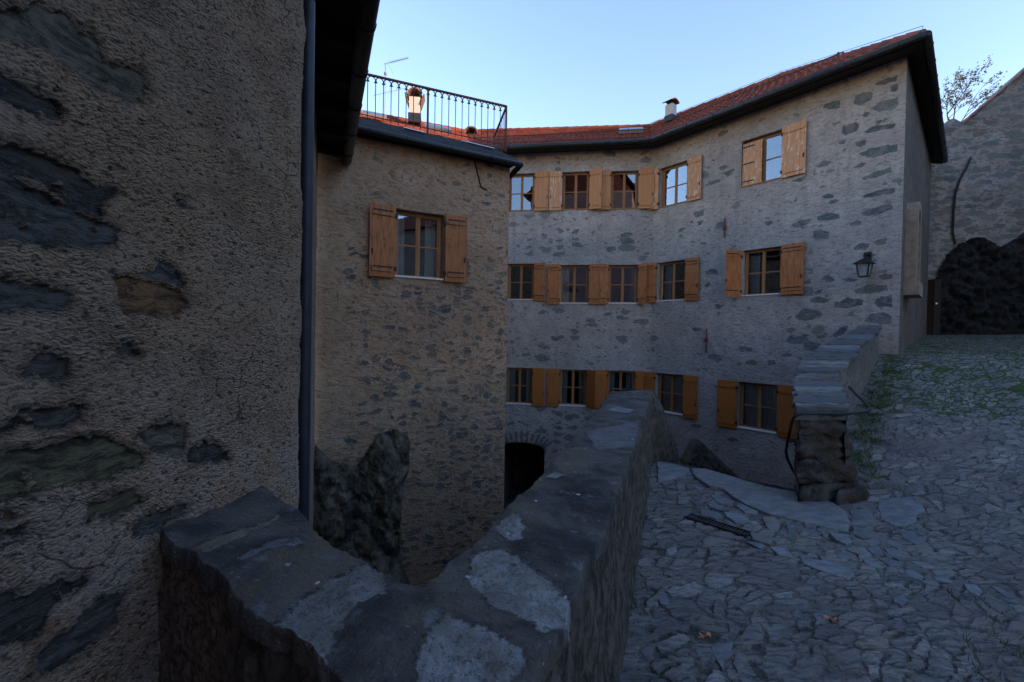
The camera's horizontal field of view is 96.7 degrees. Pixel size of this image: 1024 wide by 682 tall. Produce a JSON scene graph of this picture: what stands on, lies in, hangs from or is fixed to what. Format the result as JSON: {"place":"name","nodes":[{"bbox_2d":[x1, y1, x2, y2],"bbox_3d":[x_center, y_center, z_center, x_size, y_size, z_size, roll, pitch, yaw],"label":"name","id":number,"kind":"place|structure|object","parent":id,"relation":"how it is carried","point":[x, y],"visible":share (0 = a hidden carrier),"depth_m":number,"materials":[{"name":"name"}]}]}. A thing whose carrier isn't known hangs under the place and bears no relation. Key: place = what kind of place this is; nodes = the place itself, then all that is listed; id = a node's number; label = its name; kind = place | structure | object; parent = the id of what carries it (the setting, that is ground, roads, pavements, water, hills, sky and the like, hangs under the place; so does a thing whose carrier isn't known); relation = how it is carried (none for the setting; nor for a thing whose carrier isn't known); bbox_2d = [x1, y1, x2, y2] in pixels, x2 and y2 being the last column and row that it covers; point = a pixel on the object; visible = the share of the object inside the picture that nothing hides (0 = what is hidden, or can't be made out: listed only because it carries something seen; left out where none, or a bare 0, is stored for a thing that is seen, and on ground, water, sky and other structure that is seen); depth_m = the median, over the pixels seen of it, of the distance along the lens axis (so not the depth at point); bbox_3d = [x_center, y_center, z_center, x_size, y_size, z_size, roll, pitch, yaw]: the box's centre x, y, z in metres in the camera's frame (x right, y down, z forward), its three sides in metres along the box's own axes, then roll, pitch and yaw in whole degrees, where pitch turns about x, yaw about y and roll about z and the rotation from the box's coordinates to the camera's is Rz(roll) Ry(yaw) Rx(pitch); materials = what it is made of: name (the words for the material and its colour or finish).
{"place":"outdoors","nodes":[
{"label":"outdoors","id":0,"kind":"place"},
{"bbox_2d":[504,484,531,509],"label":"yard floor","id":1,"kind":"structure","parent":0,"point":[516,490],"depth_m":17.23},
{"bbox_2d":[0,0,379,681],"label":"stone house","id":2,"kind":"structure","parent":1,"relation":"on","point":[158,222],"depth_m":1.47,"materials":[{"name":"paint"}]},
{"bbox_2d":[313,429,410,584],"bbox_3d":[-2.309,4.014,7.134,1.921,5.151,0.663,1,1,-27],"label":"rock outcrop","id":3,"kind":"object","parent":1,"relation":"on","point":[357,511],"visible":0.42,"depth_m":7.06,"materials":[{"name":"grey stone"}]},
{"bbox_2d":[157,388,680,681],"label":"parapet wall","id":4,"kind":"structure","parent":1,"relation":"on","point":[536,582],"depth_m":1.36,"materials":[{"name":"stone"}]},
{"bbox_2d":[315,117,523,587],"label":"terrace building","id":5,"kind":"structure","parent":1,"relation":"on","point":[412,280],"depth_m":7.75,"materials":[{"name":"beige stone"}]},
{"bbox_2d":[369,202,466,282],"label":"window","id":6,"kind":"structure","parent":5,"relation":"in","point":[401,244],"depth_m":7.85,"materials":[{"name":"brown wood"}]},
{"bbox_2d":[360,73,506,151],"bbox_3d":[-1.261,-4.157,8.504,1.190,0.946,3.883,2,1,42],"label":"roof railing","id":7,"kind":"object","parent":5,"relation":"on","point":[503,116],"visible":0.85,"depth_m":8.32,"materials":[{"name":"metal"}]},
{"bbox_2d":[680,437,738,477],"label":"stair wall","id":8,"kind":"structure","parent":1,"relation":"on","point":[697,453],"depth_m":8.64,"materials":[{"name":"stone"}]},
{"bbox_2d":[653,460,794,490],"bbox_3d":[2.453,3.739,5.374,1.729,4.360,0.072,2,1,42],"label":"terrace edge","id":9,"kind":"object","parent":1,"relation":"on","point":[761,483],"visible":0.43,"depth_m":5.07,"materials":[{"name":"grey stone"}]},
{"bbox_2d":[792,325,881,504],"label":"boundary wall","id":10,"kind":"structure","parent":1,"relation":"on","point":[827,374],"depth_m":4.64,"materials":[{"name":"stone"}]},
{"bbox_2d":[785,386,871,471],"bbox_3d":[3.291,1.002,4.757,0.752,0.995,1.206,1,1,27],"label":"handrail","id":11,"kind":"object","parent":10,"relation":"attached to","point":[824,413],"visible":0.94,"depth_m":4.54,"materials":[{"name":"black metal"}]},
{"bbox_2d":[360,26,947,504],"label":"castle","id":12,"kind":"structure","parent":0,"point":[742,228],"depth_m":12.29,"materials":[{"name":"stone"}]},
{"bbox_2d":[373,55,407,113],"bbox_3d":[-4.213,-8.925,15.792,1.450,2.314,0.159,1,1,22],"label":"television antenna","id":13,"kind":"object","parent":12,"relation":"on","point":[385,72],"visible":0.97,"depth_m":15.85,"materials":[{"name":"metal"}]},
{"bbox_2d":[506,367,544,406],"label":"window","id":14,"kind":"structure","parent":12,"relation":"in","point":[525,386],"depth_m":14.63,"materials":[{"name":"brown wood"}]},
{"bbox_2d":[507,263,545,300],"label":"window","id":15,"kind":"structure","parent":12,"relation":"in","point":[526,282],"depth_m":14.59,"materials":[{"name":"brown wood"}]},
{"bbox_2d":[509,171,548,210],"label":"window","id":16,"kind":"structure","parent":12,"relation":"in","point":[527,192],"depth_m":14.54,"materials":[{"name":"brown wood"}]},
{"bbox_2d":[546,369,594,409],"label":"window","id":17,"kind":"structure","parent":12,"relation":"in","point":[572,382],"depth_m":14.29,"materials":[{"name":"brown wood"}]},
{"bbox_2d":[547,264,598,303],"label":"window","id":18,"kind":"structure","parent":12,"relation":"in","point":[573,282],"depth_m":14.25,"materials":[{"name":"brown wood"}]},
{"bbox_2d":[549,168,601,210],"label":"window","id":19,"kind":"structure","parent":12,"relation":"in","point":[578,194],"depth_m":14.18,"materials":[{"name":"brown wood"}]},
{"bbox_2d":[593,370,643,407],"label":"window","id":20,"kind":"structure","parent":12,"relation":"in","point":[606,382],"depth_m":14.03,"materials":[{"name":"brown wood"}]},
{"bbox_2d":[599,263,646,303],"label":"window","id":21,"kind":"structure","parent":12,"relation":"in","point":[621,287],"depth_m":14.07,"materials":[{"name":"brown wood"}]},
{"bbox_2d":[597,168,653,209],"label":"window","id":22,"kind":"structure","parent":12,"relation":"in","point":[619,190],"depth_m":13.92,"materials":[{"name":"brown wood"}]},
{"bbox_2d":[644,372,697,418],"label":"window","id":23,"kind":"structure","parent":12,"relation":"in","point":[677,394],"depth_m":13.43,"materials":[{"name":"brown wood"}]},
{"bbox_2d":[643,257,699,302],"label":"window","id":24,"kind":"structure","parent":12,"relation":"in","point":[679,280],"depth_m":13.69,"materials":[{"name":"brown wood"}]},
{"bbox_2d":[648,154,701,209],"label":"window","id":25,"kind":"structure","parent":12,"relation":"in","point":[682,183],"depth_m":13.59,"materials":[{"name":"brown wood"}]},
{"bbox_2d":[716,379,796,438],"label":"window","id":26,"kind":"structure","parent":12,"relation":"in","point":[768,408],"depth_m":11.57,"materials":[{"name":"brown wood"}]},
{"bbox_2d":[725,242,804,296],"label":"window","id":27,"kind":"structure","parent":12,"relation":"in","point":[774,271],"depth_m":11.58,"materials":[{"name":"brown wood"}]},
{"bbox_2d":[741,119,806,187],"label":"window","id":28,"kind":"structure","parent":12,"relation":"in","point":[782,154],"depth_m":11.38,"materials":[{"name":"brown wood"}]},
{"bbox_2d":[853,252,875,277],"bbox_3d":[7.340,-1.599,9.457,0.435,0.552,0.310,0,1,-38],"label":"wall lantern","id":29,"kind":"object","parent":12,"relation":"attached to","point":[864,266],"depth_m":9.38,"materials":[{"name":"black metal"}]},
{"bbox_2d":[361,0,1023,292],"label":"sky","id":30,"kind":"structure","parent":0,"point":[552,63],"materials":[{"name":"blue"}]},
{"bbox_2d":[620,334,1023,681],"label":"ground","id":31,"kind":"structure","parent":0,"point":[953,464],"depth_m":3.36,"materials":[{"name":"grey stone"}]},
{"bbox_2d":[698,632,710,638],"bbox_3d":[1.072,1.643,2.542,0.085,0.022,0.042,1,1,0],"label":"fallen leaf","id":32,"kind":"object","parent":31,"relation":"on","point":[706,634],"visible":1,"depth_m":2.54,"materials":[{"name":"brown plant"}]},
{"bbox_2d":[691,468,850,533],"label":"stone slab","id":33,"kind":"structure","parent":31,"relation":"on","point":[771,501],"depth_m":4.54,"materials":[{"name":"grey stone"}]},
{"bbox_2d":[823,614,840,623],"bbox_3d":[1.905,1.655,2.707,0.092,0.024,0.053,1,1,31],"label":"fallen leaf","id":34,"kind":"object","parent":31,"relation":"on","point":[826,617],"visible":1,"depth_m":2.71,"materials":[{"name":"brown plant"}]},
{"bbox_2d":[657,461,1013,672],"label":"flagstone paving","id":35,"kind":"structure","parent":31,"relation":"on","point":[895,512],"depth_m":3.80,"materials":[{"name":"grey stone"}]},
{"bbox_2d":[685,513,750,537],"bbox_3d":[1.833,1.653,4.073,0.116,0.042,0.543,0,1,-43],"label":"drain grate","id":36,"kind":"object","parent":35,"relation":"in","point":[714,523],"visible":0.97,"depth_m":4.05,"materials":[{"name":"black metal"}]},
{"bbox_2d":[926,279,942,334],"bbox_3d":[13.578,-0.991,14.658,0.260,1.968,0.319,1,1,0],"label":"wooden door","id":37,"kind":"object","parent":31,"relation":"on","point":[933,307],"visible":0.81,"depth_m":14.55,"materials":[{"name":"wood"}]},
{"bbox_2d":[936,232,1023,334],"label":"rock outcrop","id":38,"kind":"object","parent":31,"relation":"on","point":[982,287],"visible":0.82,"depth_m":14.27,"materials":[{"name":"grey stone"}]},
{"bbox_2d":[928,68,1023,279],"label":"castle keep","id":39,"kind":"structure","parent":38,"relation":"on","point":[977,184],"depth_m":14.45,"materials":[{"name":"stone"}]},
{"bbox_2d":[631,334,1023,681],"bbox_3d":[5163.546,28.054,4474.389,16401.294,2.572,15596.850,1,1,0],"label":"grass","id":40,"kind":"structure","parent":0,"point":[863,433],"depth_m":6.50,"materials":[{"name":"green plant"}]},
{"bbox_2d":[940,55,1006,121],"bbox_3d":[18.516,-9.696,18.959,2.418,3.262,2.925,0,1,-41],"label":"tree","id":41,"kind":"object","parent":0,"point":[958,84],"visible":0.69,"depth_m":18.86,"materials":[{"name":"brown plant"}]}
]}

